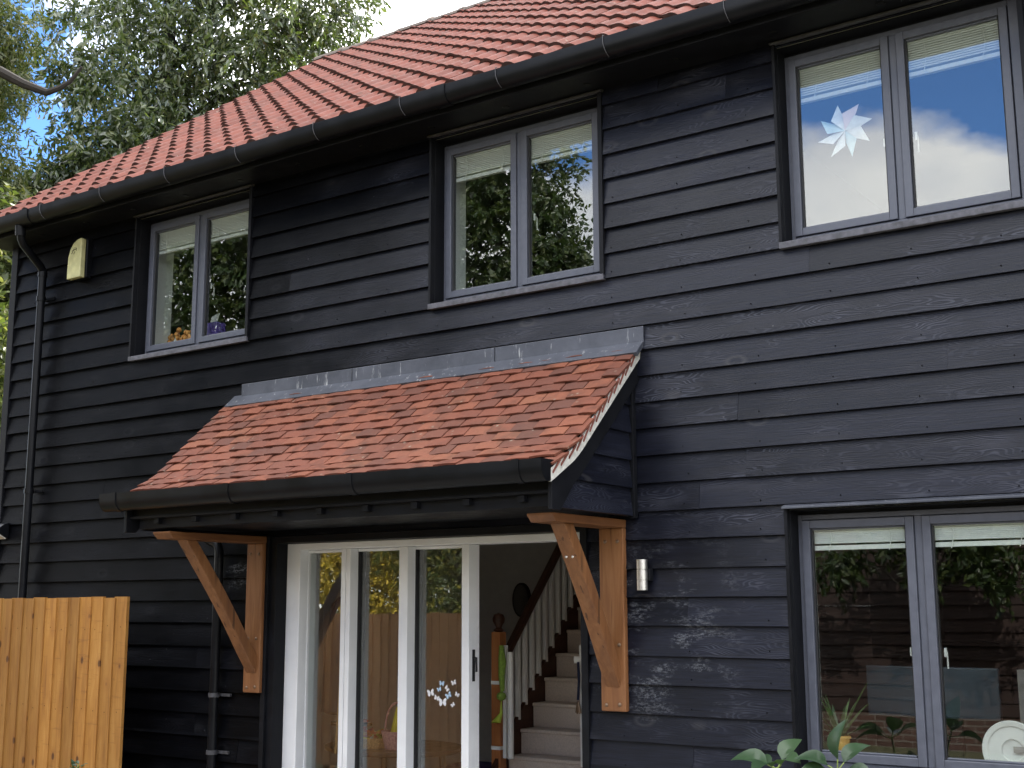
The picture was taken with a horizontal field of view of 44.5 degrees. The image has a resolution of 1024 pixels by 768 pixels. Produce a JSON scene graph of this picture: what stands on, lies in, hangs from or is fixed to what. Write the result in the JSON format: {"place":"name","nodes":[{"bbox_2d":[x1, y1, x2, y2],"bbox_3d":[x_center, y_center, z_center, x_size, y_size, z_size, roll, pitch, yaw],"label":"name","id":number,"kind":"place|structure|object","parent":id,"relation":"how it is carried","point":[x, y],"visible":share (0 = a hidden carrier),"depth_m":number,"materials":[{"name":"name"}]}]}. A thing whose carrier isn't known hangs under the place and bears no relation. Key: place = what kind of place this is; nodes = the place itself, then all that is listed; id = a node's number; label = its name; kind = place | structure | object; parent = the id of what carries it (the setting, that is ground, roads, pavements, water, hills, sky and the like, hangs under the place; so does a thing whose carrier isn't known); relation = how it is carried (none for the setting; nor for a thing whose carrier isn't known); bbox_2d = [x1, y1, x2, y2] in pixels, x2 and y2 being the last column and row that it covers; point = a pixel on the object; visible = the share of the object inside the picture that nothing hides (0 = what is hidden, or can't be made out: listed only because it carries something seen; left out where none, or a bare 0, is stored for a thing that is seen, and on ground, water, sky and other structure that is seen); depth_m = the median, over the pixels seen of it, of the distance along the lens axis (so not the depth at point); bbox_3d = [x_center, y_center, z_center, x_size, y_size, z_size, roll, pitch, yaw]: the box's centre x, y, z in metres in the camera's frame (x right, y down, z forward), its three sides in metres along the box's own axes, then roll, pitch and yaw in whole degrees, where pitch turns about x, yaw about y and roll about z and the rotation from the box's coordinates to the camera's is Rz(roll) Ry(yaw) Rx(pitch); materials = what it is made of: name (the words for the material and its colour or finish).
{"place":"outdoors","nodes":[
{"label":"outdoors","id":0,"kind":"place"},
{"bbox_2d":[0,0,482,181],"label":"sky","id":1,"kind":"structure","parent":0,"point":[403,13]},
{"label":"ground","id":2,"kind":"structure","parent":0,"visible":0},
{"bbox_2d":[0,181,37,431],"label":"hazel bush","id":3,"kind":"object","parent":2,"relation":"on","point":[5,265],"visible":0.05,"depth_m":15.69,"materials":[{"name":"green plant"}]},
{"bbox_2d":[0,0,82,284],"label":"broadleaf tree","id":4,"kind":"object","parent":2,"relation":"on","point":[16,78],"visible":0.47,"depth_m":16.75,"materials":[{"name":"plant"}]},
{"bbox_2d":[4,0,391,199],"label":"ash tree","id":5,"kind":"object","parent":2,"relation":"on","point":[164,108],"visible":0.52,"depth_m":18.30,"materials":[{"name":"green plant"}]},
{"bbox_2d":[0,0,1023,767],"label":"house","id":6,"kind":"structure","parent":2,"relation":"on","point":[830,414],"depth_m":8.20,"materials":[{"name":"black wood"}]},
{"bbox_2d":[0,523,8,538],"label":"flood light","id":7,"kind":"object","parent":6,"relation":"attached to","point":[4,530],"visible":1,"depth_m":10.80,"materials":[{"name":"black plastic"}]},
{"bbox_2d":[67,238,93,281],"bbox_3d":[-3.701,-1.065,10.733,0.193,0.348,0.118,-7,-12,34],"label":"alarm box","id":8,"kind":"object","parent":6,"relation":"attached to","point":[80,261],"visible":1,"depth_m":10.68,"materials":[{"name":"yellow plastic"}]},
{"bbox_2d":[167,327,190,341],"bbox_3d":[-2.764,-0.376,10.445,0.343,0.189,0.184,-7,-12,34],"label":"flower bouquet","id":9,"kind":"object","parent":6,"relation":"on","point":[176,337],"visible":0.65,"depth_m":10.41,"materials":[{"name":"orange plant"}]},
{"bbox_2d":[128,184,254,361],"bbox_3d":[-2.506,-0.852,10.017,1.391,1.246,0.247,-7,-12,34],"label":"window","id":10,"kind":"structure","parent":6,"relation":"in","point":[198,224],"depth_m":10.13,"materials":[{"name":"metal"}]},
{"bbox_2d":[153,531,266,692],"bbox_3d":[-2.084,1.588,8.635,0.170,1.097,0.900,-7,-12,34],"label":"oak bracket","id":11,"kind":"object","parent":6,"relation":"attached to","point":[247,642],"visible":1,"depth_m":8.84,"materials":[{"name":"wood"}]},
{"bbox_2d":[207,313,224,334],"bbox_3d":[-2.412,-0.456,10.198,0.120,0.260,0.100,-7,-12,34],"label":"tissue box","id":12,"kind":"object","parent":6,"relation":"on","point":[214,326],"visible":0.62,"depth_m":10.16,"materials":[{"name":"purple cardboard"}]},
{"bbox_2d":[321,596,340,714],"bbox_3d":[-1.273,2.022,9.348,0.340,0.860,0.189,-7,-12,34],"label":"hanging coat","id":13,"kind":"object","parent":6,"relation":"hanging from","point":[330,691],"visible":0.42,"depth_m":9.30,"materials":[{"name":"fabric"}]},
{"bbox_2d":[331,721,371,725],"bbox_3d":[-1.021,2.930,9.320,0.309,0.848,0.770,-7,-12,34],"label":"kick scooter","id":14,"kind":"object","parent":6,"relation":"in","point":[364,723],"visible":0.09,"depth_m":9.13,"materials":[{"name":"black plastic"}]},
{"bbox_2d":[99,326,643,534],"bbox_3d":[-0.999,0.333,8.005,3.648,1.147,1.110,-7,-12,34],"label":"door canopy","id":15,"kind":"object","parent":6,"relation":"attached to","point":[514,431],"visible":1,"depth_m":7.67,"materials":[{"name":"ceramic"}]},
{"bbox_2d":[324,739,460,767],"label":"side table","id":16,"kind":"object","parent":6,"relation":"on","point":[441,750],"visible":0.48,"depth_m":9.12,"materials":[{"name":"wood"}]},
{"bbox_2d":[334,692,338,753],"bbox_3d":[-1.259,2.392,9.087,0.061,0.562,0.021,-7,-12,34],"label":"walking stick","id":17,"kind":"object","parent":16,"relation":"on","point":[336,742],"visible":0.54,"depth_m":9.06,"materials":[{"name":"beige wood"}]},
{"bbox_2d":[363,728,384,748],"bbox_3d":[-1.016,2.615,9.259,0.310,0.130,0.308,-7,-12,34],"label":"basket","id":18,"kind":"object","parent":16,"relation":"on","point":[372,739],"visible":0.6,"depth_m":9.13,"materials":[{"name":"beige wicker"}]},
{"bbox_2d":[363,719,367,735],"bbox_3d":[-1.109,2.574,9.326,0.101,0.157,0.044,-10,-14,43],"label":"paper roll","id":19,"kind":"object","parent":18,"relation":"in","point":[365,727],"visible":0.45,"depth_m":9.31,"materials":[{"name":"red paper"}]},
{"bbox_2d":[381,701,397,749],"bbox_3d":[-0.839,2.487,9.132,0.237,0.337,0.230,-7,-12,34],"label":"wicker basket","id":20,"kind":"object","parent":16,"relation":"on","point":[389,739],"visible":0.57,"depth_m":9.04,"materials":[{"name":"wicker"}]},
{"bbox_2d":[390,706,397,731],"bbox_3d":[-0.840,2.479,9.122,0.130,0.270,0.066,-7,-12,34],"label":"yellow tube","id":21,"kind":"object","parent":20,"relation":"in","point":[394,727],"visible":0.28,"depth_m":9.10,"materials":[{"name":"yellow plastic"}]},
{"bbox_2d":[258,524,591,767],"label":"glazed door","id":22,"kind":"structure","parent":6,"relation":"in","point":[286,696],"depth_m":8.62,"materials":[{"name":"plastic"}]},
{"bbox_2d":[427,689,433,695],"bbox_3d":[-0.540,2.042,8.290,0.060,0.055,0.001,-7,-12,34],"label":"butterfly sticker","id":23,"kind":"object","parent":22,"relation":"attached to","point":[431,693],"visible":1,"depth_m":8.29,"materials":[{"name":"white paper"}]},
{"bbox_2d":[438,698,446,705],"bbox_3d":[-0.456,2.087,8.223,0.068,0.056,0.001,-7,-12,34],"label":"butterfly sticker","id":24,"kind":"object","parent":22,"relation":"attached to","point":[441,702],"visible":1,"depth_m":8.22,"materials":[{"name":"white paper"}]},
{"bbox_2d":[320,542,561,767],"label":"partition wall","id":25,"kind":"structure","parent":6,"relation":"on","point":[505,570],"depth_m":12.30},
{"bbox_2d":[512,583,530,616],"bbox_3d":[0.090,2.031,11.785,0.200,0.317,0.036,-7,-12,34],"label":"oval mirror","id":26,"kind":"object","parent":25,"relation":"attached to","point":[521,595],"visible":0.73,"depth_m":11.77,"materials":[{"name":"black mirror"}]},
{"bbox_2d":[446,761,490,767],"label":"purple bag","id":27,"kind":"object","parent":6,"relation":"on","point":[483,764],"visible":0.32,"depth_m":10.02,"materials":[{"name":"fabric"}]},
{"bbox_2d":[427,89,605,309],"bbox_3d":[0.055,-1.170,8.266,1.391,1.246,0.247,-7,-12,34],"label":"window","id":28,"kind":"structure","parent":6,"relation":"in","point":[519,144],"depth_m":8.34,"materials":[{"name":"metal"}]},
{"bbox_2d":[491,543,581,767],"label":"staircase","id":29,"kind":"structure","parent":6,"relation":"in","point":[547,726],"depth_m":9.85,"materials":[{"name":"beige carpet"}]},
{"bbox_2d":[503,645,581,766],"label":"stair gate","id":30,"kind":"structure","parent":29,"relation":"attached to","point":[508,727],"depth_m":9.42,"materials":[{"name":"white paint"}]},
{"bbox_2d":[491,645,505,722],"bbox_3d":[-0.101,2.266,9.458,0.114,0.575,0.076,0,-10,-1],"label":"plush snake","id":31,"kind":"object","parent":30,"relation":"hanging from","point":[501,696],"visible":1,"depth_m":9.46},
{"bbox_2d":[575,662,580,713],"bbox_3d":[0.483,2.215,9.130,0.051,0.369,0.020,-7,-12,34],"label":"lanyard","id":32,"kind":"object","parent":30,"relation":"hanging from","point":[578,709],"visible":1,"depth_m":9.12,"materials":[{"name":"blue fabric"}]},
{"bbox_2d":[527,512,628,711],"bbox_3d":[0.379,1.293,7.011,0.170,1.097,0.800,-7,-12,34],"label":"oak bracket","id":33,"kind":"object","parent":6,"relation":"attached to","point":[605,615],"visible":1,"depth_m":7.19,"materials":[{"name":"wood"}]},
{"bbox_2d":[636,559,652,589],"bbox_3d":[0.760,1.099,7.210,0.072,0.176,0.096,-7,-12,34],"label":"wall lamp","id":34,"kind":"object","parent":6,"relation":"attached to","point":[644,575],"visible":1,"depth_m":7.18,"materials":[{"name":"silver metal"}]},
{"bbox_2d":[818,104,871,156],"bbox_3d":[1.896,-1.446,7.143,0.323,0.323,0.037,-7,-12,34],"label":"paper star","id":35,"kind":"object","parent":6,"relation":"attached to","point":[850,121],"visible":1,"depth_m":7.14,"materials":[{"name":"white paper"}]},
{"bbox_2d":[820,682,873,749],"bbox_3d":[1.698,1.793,6.723,0.486,0.397,0.340,-1,-10,5],"label":"potted plant","id":36,"kind":"object","parent":6,"relation":"on","point":[844,738],"visible":0.49,"depth_m":6.70,"materials":[{"name":"green plant"}]},
{"bbox_2d":[769,0,1023,249],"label":"window","id":37,"kind":"structure","parent":6,"relation":"in","point":[887,51],"depth_m":6.91,"materials":[{"name":"metal"}]},
{"bbox_2d":[781,492,1023,767],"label":"window","id":38,"kind":"structure","parent":6,"relation":"in","point":[919,526],"depth_m":6.51,"materials":[{"name":"metal"}]},
{"bbox_2d":[935,541,1023,707],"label":"bookshelf","id":39,"kind":"object","parent":6,"relation":"in","point":[1009,704],"visible":0.12,"depth_m":9.64,"materials":[{"name":"wood"}]},
{"bbox_2d":[1011,667,1018,703],"bbox_3d":[3.839,2.282,9.470,0.045,0.270,0.253,-7,-12,34],"label":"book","id":40,"kind":"object","parent":39,"relation":"on","point":[1015,686],"visible":0.46,"depth_m":9.37,"materials":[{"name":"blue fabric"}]},
{"bbox_2d":[1018,637,1023,642],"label":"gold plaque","id":41,"kind":"object","parent":39,"relation":"on","point":[1020,639],"visible":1,"depth_m":9.37,"materials":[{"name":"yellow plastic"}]},
{"bbox_2d":[982,720,1023,761],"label":"round plate","id":42,"kind":"object","parent":6,"relation":"on","point":[1003,740],"visible":0.94,"depth_m":6.26,"materials":[{"name":"white paint"}]},
{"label":"patio","id":43,"kind":"structure","parent":2,"relation":"on","visible":0},
{"bbox_2d":[0,597,129,767],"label":"garden fence","id":44,"kind":"object","parent":43,"relation":"on","point":[63,663],"visible":1,"depth_m":9.45,"materials":[{"name":"brown wood"}]},
{"bbox_2d":[69,759,87,767],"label":"garden shrub","id":45,"kind":"object","parent":43,"relation":"on","point":[73,764],"visible":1,"depth_m":8.88,"materials":[{"name":"green plant"}]},
{"bbox_2d":[732,719,870,767],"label":"hydrangea plant","id":46,"kind":"object","parent":43,"relation":"on","point":[757,758],"visible":1,"depth_m":5.78,"materials":[{"name":"green plant"}]},
{"bbox_3d":[2.742,2.543,6.844,2.500,0.735,0.680,-7,-12,34],"label":"desk","id":47,"kind":"object","parent":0,"visible":0},
{"bbox_2d":[866,665,1002,757],"bbox_3d":[2.413,1.909,7.100,0.740,0.605,0.220,-7,-12,34],"label":"monitor","id":48,"kind":"object","parent":47,"relation":"on","point":[972,693],"visible":0.82,"depth_m":6.99,"materials":[{"name":"black plastic"}]},
{"bbox_2d":[1017,669,1023,723],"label":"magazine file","id":49,"kind":"object","parent":47,"relation":"on","point":[1020,675],"visible":0.86,"depth_m":6.71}
]}

